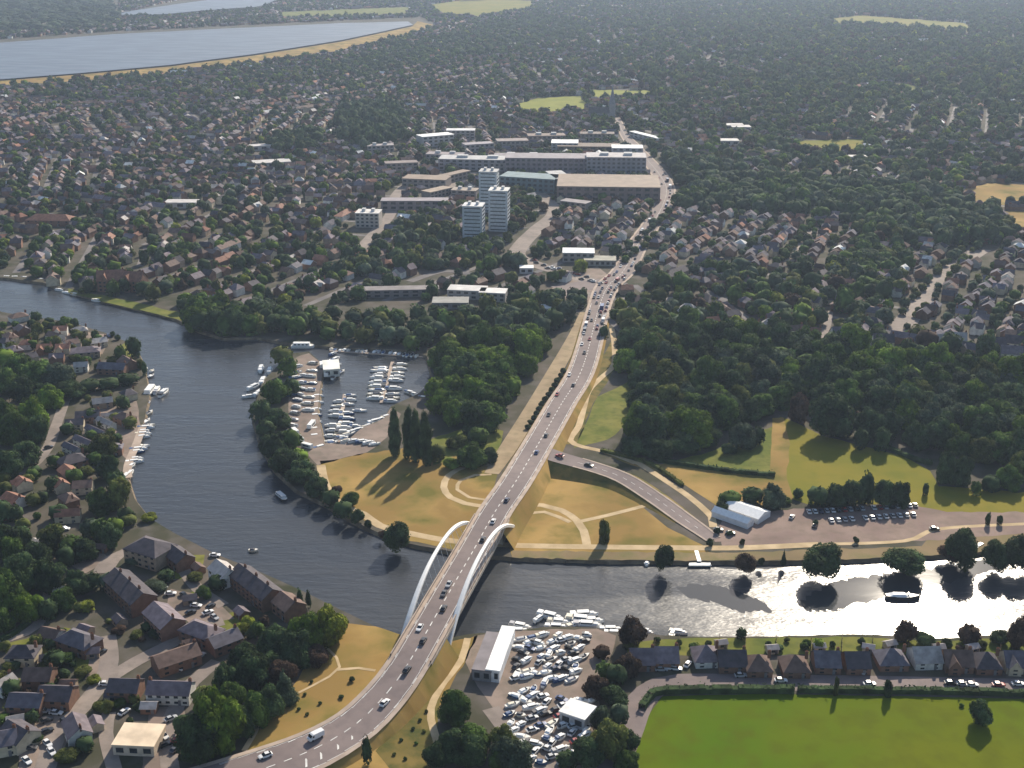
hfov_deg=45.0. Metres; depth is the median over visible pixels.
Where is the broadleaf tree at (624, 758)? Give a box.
[613,748,639,767]
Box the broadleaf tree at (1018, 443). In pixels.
[1013,426,1023,450]
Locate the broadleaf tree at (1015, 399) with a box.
[1004,390,1023,407]
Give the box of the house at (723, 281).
[713,280,727,290]
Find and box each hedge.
[0,619,32,641]
[600,448,683,485]
[638,681,794,709]
[658,457,775,476]
[797,683,1023,696]
[886,443,932,465]
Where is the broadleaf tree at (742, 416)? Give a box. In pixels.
[722,395,748,422]
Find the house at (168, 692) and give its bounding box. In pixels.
[144,676,196,705]
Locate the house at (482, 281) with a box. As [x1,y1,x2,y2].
[469,275,487,285]
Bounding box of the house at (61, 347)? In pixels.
[54,342,70,353]
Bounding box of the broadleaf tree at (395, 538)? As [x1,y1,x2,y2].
[382,521,410,552]
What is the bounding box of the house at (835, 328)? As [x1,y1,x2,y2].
[829,326,841,332]
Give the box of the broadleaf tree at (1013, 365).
[998,353,1023,382]
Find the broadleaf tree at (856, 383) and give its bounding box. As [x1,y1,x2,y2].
[852,380,862,392]
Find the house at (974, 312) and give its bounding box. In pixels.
[971,309,987,318]
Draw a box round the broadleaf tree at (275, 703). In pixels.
[258,682,285,720]
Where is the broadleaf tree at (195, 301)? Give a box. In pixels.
[187,295,203,306]
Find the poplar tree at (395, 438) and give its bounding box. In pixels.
[388,407,401,456]
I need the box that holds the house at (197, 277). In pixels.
[187,269,204,285]
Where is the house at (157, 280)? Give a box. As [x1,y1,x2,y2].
[152,275,166,286]
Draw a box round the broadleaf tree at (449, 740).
[432,728,461,764]
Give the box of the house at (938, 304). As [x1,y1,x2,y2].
[930,300,941,312]
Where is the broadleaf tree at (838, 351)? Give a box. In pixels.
[822,343,846,364]
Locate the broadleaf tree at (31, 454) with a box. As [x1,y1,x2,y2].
[12,440,42,466]
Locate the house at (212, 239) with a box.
[208,235,219,247]
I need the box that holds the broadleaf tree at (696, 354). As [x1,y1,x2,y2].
[687,344,710,364]
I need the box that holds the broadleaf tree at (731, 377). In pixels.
[718,369,746,389]
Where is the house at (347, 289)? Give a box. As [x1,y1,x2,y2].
[344,284,358,296]
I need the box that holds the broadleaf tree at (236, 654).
[226,640,258,668]
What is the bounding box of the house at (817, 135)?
[806,130,827,139]
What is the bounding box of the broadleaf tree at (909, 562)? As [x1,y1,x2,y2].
[881,547,926,575]
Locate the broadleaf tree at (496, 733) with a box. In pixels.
[488,723,519,742]
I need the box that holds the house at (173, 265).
[162,258,179,272]
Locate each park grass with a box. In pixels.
[282,7,407,16]
[432,0,530,15]
[519,96,585,110]
[593,90,649,96]
[800,139,863,150]
[834,15,968,31]
[965,183,1023,204]
[1005,211,1023,226]
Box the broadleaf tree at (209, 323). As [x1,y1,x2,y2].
[202,309,222,333]
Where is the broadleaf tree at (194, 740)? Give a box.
[173,713,219,764]
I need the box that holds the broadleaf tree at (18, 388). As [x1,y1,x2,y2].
[2,373,36,401]
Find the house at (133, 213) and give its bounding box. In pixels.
[123,210,146,217]
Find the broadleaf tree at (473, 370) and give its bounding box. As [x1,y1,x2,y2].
[457,364,479,378]
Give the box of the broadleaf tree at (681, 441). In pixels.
[669,431,699,454]
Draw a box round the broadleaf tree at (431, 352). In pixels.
[427,346,435,368]
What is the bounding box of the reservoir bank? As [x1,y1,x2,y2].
[0,21,431,84]
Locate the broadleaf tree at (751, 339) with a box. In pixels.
[741,333,760,346]
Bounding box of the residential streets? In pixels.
[2,6,1023,331]
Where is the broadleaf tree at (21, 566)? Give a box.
[1,551,36,592]
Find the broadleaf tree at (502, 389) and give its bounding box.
[491,383,512,406]
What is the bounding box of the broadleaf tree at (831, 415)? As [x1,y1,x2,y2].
[808,391,855,438]
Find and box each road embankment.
[325,639,458,767]
[457,319,582,541]
[504,320,609,548]
[548,460,675,522]
[624,471,694,516]
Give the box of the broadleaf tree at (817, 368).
[797,355,832,380]
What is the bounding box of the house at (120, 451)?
[113,440,123,455]
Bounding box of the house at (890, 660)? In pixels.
[872,644,910,671]
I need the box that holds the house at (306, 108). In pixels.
[295,103,313,111]
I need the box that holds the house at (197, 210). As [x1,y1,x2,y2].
[187,205,203,215]
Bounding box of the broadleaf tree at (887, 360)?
[882,358,898,369]
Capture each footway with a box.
[191,130,654,767]
[316,119,675,767]
[573,466,706,540]
[582,458,719,536]
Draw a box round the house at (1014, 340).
[1005,334,1023,345]
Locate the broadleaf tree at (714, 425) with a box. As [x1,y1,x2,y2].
[695,408,717,428]
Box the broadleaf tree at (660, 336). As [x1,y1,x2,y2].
[643,329,663,342]
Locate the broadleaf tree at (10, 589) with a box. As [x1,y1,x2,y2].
[0,566,25,611]
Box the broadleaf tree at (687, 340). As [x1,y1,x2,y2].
[679,325,703,351]
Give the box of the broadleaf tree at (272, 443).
[258,430,289,457]
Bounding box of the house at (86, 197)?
[80,194,105,201]
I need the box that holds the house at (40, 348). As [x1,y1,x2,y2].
[36,342,52,355]
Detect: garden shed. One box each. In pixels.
[5,713,24,720]
[38,654,44,662]
[58,679,77,684]
[76,623,95,632]
[83,646,100,658]
[88,714,104,733]
[95,543,107,552]
[103,689,119,699]
[110,613,127,625]
[139,701,158,713]
[181,637,198,643]
[182,593,197,605]
[189,561,206,572]
[232,605,249,620]
[714,638,728,648]
[765,644,779,654]
[812,642,826,649]
[862,642,875,653]
[881,639,898,648]
[931,643,946,648]
[965,642,980,651]
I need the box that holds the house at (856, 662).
[841,647,872,675]
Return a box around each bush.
[0,662,14,670]
[32,734,43,743]
[53,746,80,763]
[64,651,75,663]
[74,664,92,675]
[79,465,93,478]
[86,674,100,685]
[91,700,102,711]
[98,699,113,714]
[111,624,126,634]
[114,334,120,339]
[114,697,125,708]
[125,558,137,564]
[129,629,143,639]
[132,701,139,711]
[137,359,142,369]
[141,512,157,521]
[145,578,167,592]
[148,628,158,638]
[186,571,202,581]
[195,585,211,599]
[232,622,248,633]
[241,615,254,628]
[331,485,342,491]
[341,491,359,505]
[350,509,364,523]
[364,519,371,527]
[378,530,384,538]
[443,457,459,468]
[445,434,467,449]
[483,446,497,463]
[654,637,660,641]
[706,538,712,545]
[714,527,719,532]
[716,499,728,509]
[721,443,737,453]
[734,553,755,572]
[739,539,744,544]
[758,557,764,564]
[785,497,791,504]
[802,639,810,646]
[829,641,835,646]
[853,536,859,542]
[857,637,865,645]
[914,631,937,645]
[937,545,958,563]
[941,638,952,647]
[978,639,987,650]
[989,629,1007,643]
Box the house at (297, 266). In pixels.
[287,260,302,273]
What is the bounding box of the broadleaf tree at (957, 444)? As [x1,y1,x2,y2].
[944,431,974,458]
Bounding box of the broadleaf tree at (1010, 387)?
[990,381,1023,401]
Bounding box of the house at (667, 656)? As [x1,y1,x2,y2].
[654,642,679,669]
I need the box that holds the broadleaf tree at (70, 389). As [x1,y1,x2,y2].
[55,379,87,398]
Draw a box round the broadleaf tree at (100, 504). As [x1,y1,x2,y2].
[85,487,114,517]
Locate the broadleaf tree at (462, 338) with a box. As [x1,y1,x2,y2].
[456,330,469,348]
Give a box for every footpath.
[242,725,258,750]
[298,647,340,692]
[337,667,375,671]
[427,638,470,742]
[440,463,488,506]
[456,474,491,499]
[533,511,570,522]
[537,503,590,545]
[568,328,635,463]
[576,505,644,522]
[633,461,716,526]
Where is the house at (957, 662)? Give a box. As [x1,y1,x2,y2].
[941,646,975,675]
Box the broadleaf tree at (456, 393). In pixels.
[446,389,462,398]
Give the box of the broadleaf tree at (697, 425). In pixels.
[680,407,713,450]
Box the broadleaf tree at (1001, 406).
[984,398,1020,423]
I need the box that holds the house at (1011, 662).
[997,650,1023,676]
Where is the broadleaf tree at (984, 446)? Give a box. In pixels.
[968,436,1000,464]
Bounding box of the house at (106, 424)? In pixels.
[95,416,116,429]
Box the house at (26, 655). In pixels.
[3,640,42,667]
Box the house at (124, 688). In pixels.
[105,675,145,702]
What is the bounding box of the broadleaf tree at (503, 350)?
[496,344,514,356]
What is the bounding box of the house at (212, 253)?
[205,247,220,257]
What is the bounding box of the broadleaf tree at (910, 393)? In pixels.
[883,382,926,409]
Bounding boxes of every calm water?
[506,561,792,569]
[676,584,771,612]
[798,560,996,611]
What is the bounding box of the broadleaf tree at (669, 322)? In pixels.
[656,317,676,328]
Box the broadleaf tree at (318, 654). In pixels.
[305,643,328,668]
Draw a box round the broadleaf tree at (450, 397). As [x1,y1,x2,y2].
[440,394,465,412]
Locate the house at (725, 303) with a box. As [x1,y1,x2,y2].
[715,297,728,305]
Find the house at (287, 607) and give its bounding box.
[270,590,305,622]
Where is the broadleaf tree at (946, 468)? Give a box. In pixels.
[936,451,956,484]
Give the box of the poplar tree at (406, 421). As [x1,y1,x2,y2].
[401,405,411,459]
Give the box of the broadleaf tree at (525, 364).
[511,351,538,376]
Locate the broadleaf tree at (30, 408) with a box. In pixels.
[17,394,49,425]
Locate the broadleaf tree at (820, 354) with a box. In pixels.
[803,351,836,366]
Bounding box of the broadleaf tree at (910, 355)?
[903,347,918,364]
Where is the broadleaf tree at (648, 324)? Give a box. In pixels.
[640,317,658,328]
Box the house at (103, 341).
[91,334,107,347]
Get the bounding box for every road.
[203,118,673,767]
[358,174,439,248]
[406,270,507,281]
[441,172,476,196]
[484,312,584,473]
[509,192,594,280]
[547,449,719,538]
[551,279,600,292]
[614,297,727,300]
[780,228,820,261]
[821,311,832,337]
[888,249,990,331]
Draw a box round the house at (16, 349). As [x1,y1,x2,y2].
[5,345,23,353]
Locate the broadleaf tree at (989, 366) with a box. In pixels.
[970,359,998,375]
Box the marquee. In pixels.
[711,501,770,528]
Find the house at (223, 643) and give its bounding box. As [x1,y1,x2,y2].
[205,623,243,657]
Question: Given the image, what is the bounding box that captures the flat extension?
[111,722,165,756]
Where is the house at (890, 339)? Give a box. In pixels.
[872,332,894,344]
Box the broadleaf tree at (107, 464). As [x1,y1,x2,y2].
[94,454,119,480]
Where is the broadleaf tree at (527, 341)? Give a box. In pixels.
[512,328,544,363]
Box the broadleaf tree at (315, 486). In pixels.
[304,475,328,498]
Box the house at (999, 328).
[996,322,1010,336]
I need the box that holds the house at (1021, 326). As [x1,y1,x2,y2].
[1017,323,1023,329]
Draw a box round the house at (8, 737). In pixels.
[0,723,16,757]
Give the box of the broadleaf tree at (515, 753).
[487,735,532,767]
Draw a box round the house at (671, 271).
[667,265,688,277]
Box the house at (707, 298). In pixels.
[703,289,714,303]
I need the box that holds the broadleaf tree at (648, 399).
[629,393,667,412]
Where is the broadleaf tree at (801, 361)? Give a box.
[794,357,807,364]
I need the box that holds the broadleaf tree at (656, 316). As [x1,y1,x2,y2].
[648,314,663,319]
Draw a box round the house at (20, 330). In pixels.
[12,324,30,336]
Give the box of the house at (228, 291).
[224,287,232,297]
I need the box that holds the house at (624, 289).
[618,284,634,294]
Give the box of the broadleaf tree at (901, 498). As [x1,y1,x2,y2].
[892,480,910,508]
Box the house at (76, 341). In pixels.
[63,336,80,346]
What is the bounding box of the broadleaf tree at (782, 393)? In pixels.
[767,381,793,410]
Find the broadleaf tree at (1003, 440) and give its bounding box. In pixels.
[985,431,1015,464]
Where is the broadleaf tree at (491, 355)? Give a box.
[475,348,502,362]
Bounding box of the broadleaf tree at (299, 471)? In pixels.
[283,459,318,483]
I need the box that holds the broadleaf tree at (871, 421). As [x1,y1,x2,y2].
[853,406,889,440]
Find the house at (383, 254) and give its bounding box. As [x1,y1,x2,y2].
[371,250,385,258]
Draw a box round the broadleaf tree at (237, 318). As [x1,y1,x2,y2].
[223,308,245,335]
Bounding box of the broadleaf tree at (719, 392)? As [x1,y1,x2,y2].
[705,389,733,395]
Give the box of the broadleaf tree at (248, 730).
[236,705,254,738]
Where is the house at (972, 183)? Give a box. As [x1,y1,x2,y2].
[956,179,975,187]
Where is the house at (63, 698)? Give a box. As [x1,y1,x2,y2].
[37,682,79,711]
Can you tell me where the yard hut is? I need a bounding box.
[558,698,596,729]
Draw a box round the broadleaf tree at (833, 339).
[819,335,853,358]
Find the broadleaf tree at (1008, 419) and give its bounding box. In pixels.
[999,412,1015,431]
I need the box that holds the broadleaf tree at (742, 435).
[728,421,756,449]
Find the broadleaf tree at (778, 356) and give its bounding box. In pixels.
[769,347,794,366]
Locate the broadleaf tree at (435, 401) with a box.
[425,387,447,414]
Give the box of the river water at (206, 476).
[0,280,1023,637]
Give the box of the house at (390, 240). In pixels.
[385,234,395,245]
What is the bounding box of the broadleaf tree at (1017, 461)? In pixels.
[1004,450,1023,480]
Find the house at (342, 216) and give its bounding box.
[334,208,352,221]
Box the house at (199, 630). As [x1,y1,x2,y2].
[177,618,225,649]
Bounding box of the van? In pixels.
[307,727,324,741]
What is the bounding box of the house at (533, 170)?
[527,169,538,172]
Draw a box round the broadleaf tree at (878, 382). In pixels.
[865,378,889,392]
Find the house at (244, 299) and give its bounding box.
[238,296,251,302]
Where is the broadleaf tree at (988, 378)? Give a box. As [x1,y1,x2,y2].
[969,368,999,388]
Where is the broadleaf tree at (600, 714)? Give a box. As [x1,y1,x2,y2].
[590,704,613,729]
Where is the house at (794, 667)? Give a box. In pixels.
[777,650,811,678]
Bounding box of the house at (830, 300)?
[825,298,833,304]
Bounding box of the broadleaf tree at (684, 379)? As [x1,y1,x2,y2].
[681,375,688,381]
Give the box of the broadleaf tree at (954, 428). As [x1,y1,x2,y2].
[941,423,959,449]
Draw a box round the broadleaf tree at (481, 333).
[467,320,493,348]
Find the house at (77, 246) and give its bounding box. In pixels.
[69,239,80,250]
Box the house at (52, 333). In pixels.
[44,331,65,341]
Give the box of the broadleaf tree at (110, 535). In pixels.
[93,522,122,549]
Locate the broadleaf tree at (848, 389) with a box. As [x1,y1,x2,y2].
[834,378,863,410]
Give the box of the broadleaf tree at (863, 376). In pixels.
[850,368,876,391]
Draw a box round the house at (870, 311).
[864,306,880,317]
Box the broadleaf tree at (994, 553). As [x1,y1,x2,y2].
[980,538,1008,573]
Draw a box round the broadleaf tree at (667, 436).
[662,416,669,440]
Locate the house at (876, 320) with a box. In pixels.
[866,314,883,323]
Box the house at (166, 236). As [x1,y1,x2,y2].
[157,234,169,239]
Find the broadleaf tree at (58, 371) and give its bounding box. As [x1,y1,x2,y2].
[39,362,73,385]
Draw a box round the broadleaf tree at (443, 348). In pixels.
[433,340,458,378]
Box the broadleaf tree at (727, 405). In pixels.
[715,393,738,430]
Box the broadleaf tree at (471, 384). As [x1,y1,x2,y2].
[459,374,486,399]
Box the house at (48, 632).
[36,626,66,648]
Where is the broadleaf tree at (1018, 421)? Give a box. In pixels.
[1012,414,1023,433]
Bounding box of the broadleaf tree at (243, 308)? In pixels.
[234,304,248,313]
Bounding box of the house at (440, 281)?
[436,277,453,287]
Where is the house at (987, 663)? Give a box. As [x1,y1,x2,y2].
[973,647,1003,675]
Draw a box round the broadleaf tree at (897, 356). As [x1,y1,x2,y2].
[876,346,907,369]
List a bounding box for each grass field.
[248,623,400,749]
[321,448,497,548]
[346,635,476,767]
[507,479,707,554]
[604,453,771,505]
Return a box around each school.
[364,285,438,297]
[432,297,468,308]
[447,284,487,299]
[478,287,507,301]
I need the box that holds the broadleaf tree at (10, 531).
[0,523,19,557]
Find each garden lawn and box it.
[3,637,47,653]
[64,627,88,680]
[68,288,181,320]
[116,343,132,362]
[175,555,204,578]
[219,612,249,634]
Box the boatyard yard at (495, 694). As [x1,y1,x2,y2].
[465,629,615,762]
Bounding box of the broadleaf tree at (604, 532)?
[599,518,610,544]
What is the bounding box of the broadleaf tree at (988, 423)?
[969,411,1007,440]
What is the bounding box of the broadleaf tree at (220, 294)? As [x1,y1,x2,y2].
[211,289,229,302]
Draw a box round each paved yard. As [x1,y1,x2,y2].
[18,715,66,767]
[52,329,109,353]
[72,553,105,572]
[85,658,98,678]
[99,401,139,457]
[142,707,184,767]
[167,589,233,621]
[552,266,606,302]
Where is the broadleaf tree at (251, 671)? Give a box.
[234,649,269,692]
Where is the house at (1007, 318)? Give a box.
[1002,314,1013,321]
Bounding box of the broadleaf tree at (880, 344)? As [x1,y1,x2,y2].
[868,339,892,356]
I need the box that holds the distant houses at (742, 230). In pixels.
[0,0,1023,330]
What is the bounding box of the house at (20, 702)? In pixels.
[4,689,45,717]
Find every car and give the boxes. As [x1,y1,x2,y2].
[21,755,31,764]
[26,744,37,750]
[39,716,53,723]
[41,727,53,734]
[42,738,52,747]
[43,445,53,448]
[43,707,50,712]
[46,746,55,755]
[48,709,62,715]
[98,680,107,685]
[100,648,107,655]
[117,707,130,715]
[158,740,171,748]
[163,714,176,722]
[163,732,168,739]
[164,590,176,595]
[168,746,175,753]
[184,609,196,615]
[190,602,201,607]
[201,609,213,615]
[205,603,215,608]
[209,552,220,556]
[209,613,218,619]
[258,751,272,759]
[379,698,389,706]
[402,665,411,673]
[416,623,423,631]
[419,637,426,643]
[440,590,447,596]
[440,604,446,611]
[445,580,452,587]
[509,674,519,680]
[511,656,520,662]
[511,662,520,669]
[517,648,529,655]
[524,644,535,650]
[525,714,538,721]
[525,726,539,732]
[531,746,540,754]
[533,721,546,727]
[534,659,543,665]
[536,692,549,699]
[539,710,552,717]
[541,744,552,752]
[542,697,551,705]
[545,753,557,760]
[547,738,557,746]
[549,665,561,671]
[549,706,561,713]
[554,660,563,665]
[555,453,564,457]
[555,637,567,642]
[555,695,568,701]
[557,701,565,706]
[560,656,571,662]
[561,664,572,671]
[564,643,574,649]
[566,723,575,728]
[567,650,579,655]
[567,728,577,736]
[569,737,580,744]
[578,638,590,643]
[584,462,593,466]
[655,666,667,671]
[669,666,681,670]
[683,660,691,667]
[734,672,746,677]
[774,677,787,682]
[863,680,876,685]
[929,526,939,530]
[944,679,956,685]
[956,680,967,686]
[966,681,979,686]
[991,681,1005,686]
[1011,680,1023,685]
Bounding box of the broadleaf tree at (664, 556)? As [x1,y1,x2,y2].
[654,545,674,571]
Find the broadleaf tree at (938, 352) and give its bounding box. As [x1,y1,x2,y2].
[921,341,954,363]
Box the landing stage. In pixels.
[688,550,711,565]
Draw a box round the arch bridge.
[390,513,514,664]
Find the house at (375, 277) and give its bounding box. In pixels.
[368,273,383,285]
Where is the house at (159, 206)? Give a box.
[143,201,167,210]
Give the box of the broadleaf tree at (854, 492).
[840,479,867,505]
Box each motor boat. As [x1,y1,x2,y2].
[125,458,143,463]
[129,446,147,449]
[133,449,144,453]
[135,431,151,434]
[137,425,154,428]
[152,385,159,394]
[157,388,168,397]
[242,394,253,398]
[246,383,259,390]
[248,548,257,551]
[252,389,259,396]
[257,364,263,372]
[259,376,265,385]
[266,366,272,374]
[288,375,301,378]
[289,410,300,414]
[290,423,298,427]
[291,404,300,407]
[292,397,302,401]
[300,401,314,404]
[301,395,314,397]
[301,407,314,410]
[305,387,315,390]
[306,369,317,371]
[306,381,317,384]
[307,361,318,363]
[307,374,316,377]
[323,434,336,437]
[324,423,340,426]
[325,428,338,431]
[328,409,343,412]
[328,413,343,417]
[330,404,344,407]
[333,399,344,402]
[334,429,349,433]
[336,425,351,428]
[338,411,354,414]
[338,416,355,420]
[338,421,354,424]
[339,431,355,435]
[340,438,353,442]
[342,402,354,405]
[343,397,356,400]
[344,393,356,396]
[348,438,357,442]
[349,424,360,427]
[352,409,366,411]
[355,439,368,443]
[362,440,374,444]
[366,392,383,395]
[366,395,383,399]
[367,383,385,387]
[367,418,380,423]
[368,379,386,383]
[368,388,385,391]
[369,375,387,379]
[369,442,380,445]
[370,368,388,371]
[372,366,387,368]
[373,372,386,375]
[383,399,397,402]
[385,385,402,389]
[385,392,400,395]
[385,396,399,398]
[388,378,403,381]
[390,371,404,373]
[390,374,404,377]
[392,362,407,366]
[392,366,406,370]
[503,710,514,717]
[504,701,519,708]
[507,718,514,726]
[508,620,531,628]
[508,692,525,698]
[511,726,519,733]
[512,644,527,649]
[513,668,520,674]
[514,636,526,641]
[514,733,530,738]
[515,711,525,717]
[515,720,526,727]
[517,686,529,693]
[518,697,531,703]
[519,672,533,679]
[520,667,534,673]
[521,656,531,664]
[522,639,531,644]
[522,702,540,710]
[525,691,539,699]
[525,738,543,746]
[526,634,536,639]
[529,754,536,762]
[530,670,541,676]
[530,684,536,692]
[531,638,544,644]
[531,706,547,714]
[533,614,542,622]
[534,631,549,637]
[535,645,546,650]
[535,758,546,764]
[536,609,562,618]
[536,653,544,658]
[539,669,551,674]
[540,677,548,687]
[541,734,553,741]
[542,662,551,669]
[543,656,557,662]
[544,622,566,626]
[544,724,553,734]
[545,649,552,657]
[545,718,558,727]
[546,638,555,644]
[546,644,560,651]
[546,674,557,680]
[547,617,570,624]
[550,744,569,753]
[552,674,568,683]
[553,631,562,637]
[555,649,565,655]
[555,732,565,740]
[556,721,567,728]
[562,633,573,640]
[564,675,578,683]
[565,613,593,621]
[565,640,575,644]
[566,619,579,626]
[567,656,581,664]
[569,609,597,615]
[569,667,582,674]
[572,661,578,667]
[573,619,601,627]
[573,635,583,639]
[573,644,584,650]
[573,697,587,702]
[578,616,603,622]
[578,730,590,736]
[579,652,589,659]
[581,631,591,637]
[582,723,590,731]
[587,698,595,703]
[599,625,620,628]
[604,629,617,631]
[669,628,687,634]
[669,629,675,635]
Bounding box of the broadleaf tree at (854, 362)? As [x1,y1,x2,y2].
[843,350,872,372]
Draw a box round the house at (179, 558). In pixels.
[166,544,194,572]
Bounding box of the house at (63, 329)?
[52,324,68,335]
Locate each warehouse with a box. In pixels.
[165,199,199,207]
[249,143,271,150]
[251,158,290,165]
[720,138,738,144]
[726,123,743,129]
[730,125,750,129]
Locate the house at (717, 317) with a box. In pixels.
[704,314,719,320]
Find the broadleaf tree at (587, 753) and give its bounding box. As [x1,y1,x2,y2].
[571,736,605,767]
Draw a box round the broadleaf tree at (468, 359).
[450,351,477,369]
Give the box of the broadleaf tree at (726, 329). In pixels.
[711,318,743,342]
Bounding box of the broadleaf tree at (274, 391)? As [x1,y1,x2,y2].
[259,378,291,403]
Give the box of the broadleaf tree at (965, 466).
[954,456,974,486]
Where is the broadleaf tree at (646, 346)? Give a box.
[632,332,659,360]
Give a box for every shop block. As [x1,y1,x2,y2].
[366,142,393,151]
[384,160,417,169]
[421,186,452,196]
[426,150,464,159]
[451,186,478,197]
[462,141,493,151]
[490,163,504,170]
[494,152,537,155]
[495,138,528,148]
[527,132,565,141]
[560,198,591,209]
[580,130,614,140]
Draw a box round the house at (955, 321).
[946,316,961,327]
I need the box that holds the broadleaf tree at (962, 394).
[931,382,970,404]
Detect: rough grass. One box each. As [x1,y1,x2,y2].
[376,696,439,767]
[431,429,502,464]
[566,342,613,443]
[574,382,632,447]
[664,427,771,477]
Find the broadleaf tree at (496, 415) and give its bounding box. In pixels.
[475,400,509,434]
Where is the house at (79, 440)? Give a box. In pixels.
[72,434,90,446]
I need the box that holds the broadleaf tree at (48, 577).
[32,559,66,594]
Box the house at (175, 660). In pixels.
[149,639,202,677]
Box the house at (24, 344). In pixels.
[18,337,31,349]
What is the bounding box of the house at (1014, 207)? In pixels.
[1008,202,1023,210]
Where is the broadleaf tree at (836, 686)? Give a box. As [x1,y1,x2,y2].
[833,676,839,695]
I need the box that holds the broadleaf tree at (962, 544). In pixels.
[944,527,978,572]
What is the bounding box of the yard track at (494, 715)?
[482,706,596,767]
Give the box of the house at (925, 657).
[906,642,944,670]
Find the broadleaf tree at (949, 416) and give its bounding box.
[931,410,954,423]
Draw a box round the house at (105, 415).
[100,412,119,419]
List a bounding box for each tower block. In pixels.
[462,201,484,237]
[478,167,498,212]
[488,185,509,231]
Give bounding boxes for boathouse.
[471,631,498,681]
[485,625,515,682]
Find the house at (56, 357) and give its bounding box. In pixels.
[48,351,64,363]
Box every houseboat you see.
[143,384,155,394]
[291,342,313,348]
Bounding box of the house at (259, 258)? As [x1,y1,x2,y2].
[251,251,265,263]
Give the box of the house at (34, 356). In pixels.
[23,350,38,360]
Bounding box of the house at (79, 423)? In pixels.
[64,416,84,431]
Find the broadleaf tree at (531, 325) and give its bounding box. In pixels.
[525,323,537,329]
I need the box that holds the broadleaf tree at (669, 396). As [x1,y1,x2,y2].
[651,383,684,411]
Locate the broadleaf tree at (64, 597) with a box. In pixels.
[48,585,76,612]
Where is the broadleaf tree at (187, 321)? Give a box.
[182,306,207,332]
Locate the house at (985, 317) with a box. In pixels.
[975,313,989,325]
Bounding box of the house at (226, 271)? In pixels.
[216,265,230,276]
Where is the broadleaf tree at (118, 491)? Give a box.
[106,475,131,511]
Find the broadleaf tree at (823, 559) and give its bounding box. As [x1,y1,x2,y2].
[802,541,842,579]
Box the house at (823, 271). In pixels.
[816,267,827,275]
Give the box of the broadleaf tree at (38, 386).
[33,382,51,396]
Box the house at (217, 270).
[212,266,221,277]
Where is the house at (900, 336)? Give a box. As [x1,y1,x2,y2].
[890,330,909,343]
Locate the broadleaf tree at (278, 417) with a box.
[264,408,291,428]
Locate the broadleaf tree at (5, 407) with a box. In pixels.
[0,397,19,421]
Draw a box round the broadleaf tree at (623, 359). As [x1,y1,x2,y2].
[612,348,640,372]
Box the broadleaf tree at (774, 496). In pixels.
[762,482,786,508]
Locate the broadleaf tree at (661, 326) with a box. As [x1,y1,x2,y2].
[658,323,671,331]
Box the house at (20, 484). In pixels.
[9,475,33,493]
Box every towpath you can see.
[316,465,819,549]
[820,523,1023,545]
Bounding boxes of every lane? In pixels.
[0,592,50,641]
[19,401,69,474]
[35,634,118,767]
[63,384,125,400]
[94,549,123,572]
[98,712,121,767]
[100,617,224,680]
[159,659,219,767]
[179,569,227,607]
[597,674,1023,767]
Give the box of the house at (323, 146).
[318,142,328,149]
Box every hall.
[24,214,75,226]
[499,171,558,193]
[562,248,594,261]
[584,255,615,265]
[629,131,659,140]
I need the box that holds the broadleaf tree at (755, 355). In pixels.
[743,348,761,367]
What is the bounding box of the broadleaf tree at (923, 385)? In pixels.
[913,379,932,390]
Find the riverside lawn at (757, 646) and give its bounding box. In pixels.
[627,636,1023,655]
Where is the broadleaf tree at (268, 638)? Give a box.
[255,622,287,653]
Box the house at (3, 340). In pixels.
[0,337,15,348]
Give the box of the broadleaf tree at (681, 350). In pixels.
[669,344,688,359]
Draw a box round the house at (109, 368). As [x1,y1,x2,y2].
[96,359,128,375]
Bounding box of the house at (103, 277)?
[96,267,123,291]
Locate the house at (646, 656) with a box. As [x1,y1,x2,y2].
[628,644,655,671]
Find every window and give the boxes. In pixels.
[116,748,123,752]
[129,748,136,752]
[143,749,150,753]
[474,672,479,677]
[562,715,568,722]
[575,720,581,726]
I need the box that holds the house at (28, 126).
[10,123,34,129]
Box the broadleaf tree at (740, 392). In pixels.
[731,383,750,403]
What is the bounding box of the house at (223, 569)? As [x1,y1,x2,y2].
[207,558,233,588]
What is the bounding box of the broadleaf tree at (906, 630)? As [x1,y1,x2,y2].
[893,619,918,642]
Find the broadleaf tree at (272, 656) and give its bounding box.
[265,650,282,669]
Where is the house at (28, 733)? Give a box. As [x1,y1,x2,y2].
[0,719,41,755]
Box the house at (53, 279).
[45,270,60,286]
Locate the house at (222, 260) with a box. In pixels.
[210,255,227,267]
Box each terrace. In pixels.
[102,567,157,617]
[141,601,186,641]
[229,563,282,612]
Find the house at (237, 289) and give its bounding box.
[229,281,244,296]
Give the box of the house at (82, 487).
[71,477,94,495]
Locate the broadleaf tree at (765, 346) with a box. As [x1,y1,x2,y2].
[750,338,774,357]
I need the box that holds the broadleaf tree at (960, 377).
[952,370,972,384]
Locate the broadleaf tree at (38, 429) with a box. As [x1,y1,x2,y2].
[26,414,49,445]
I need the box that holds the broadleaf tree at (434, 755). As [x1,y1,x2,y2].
[421,740,447,767]
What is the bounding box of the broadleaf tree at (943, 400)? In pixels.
[922,393,957,410]
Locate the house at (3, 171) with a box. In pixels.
[0,167,7,176]
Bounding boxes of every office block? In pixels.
[355,208,381,227]
[380,197,448,209]
[402,174,450,187]
[416,132,453,146]
[438,154,504,170]
[440,169,470,181]
[446,128,474,138]
[545,170,565,191]
[551,139,577,150]
[557,143,619,151]
[611,144,642,152]
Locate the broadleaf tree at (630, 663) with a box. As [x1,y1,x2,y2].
[613,652,641,678]
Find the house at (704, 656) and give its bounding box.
[690,640,718,668]
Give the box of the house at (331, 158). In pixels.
[326,154,338,160]
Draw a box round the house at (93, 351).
[69,343,100,357]
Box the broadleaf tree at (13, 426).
[0,411,28,446]

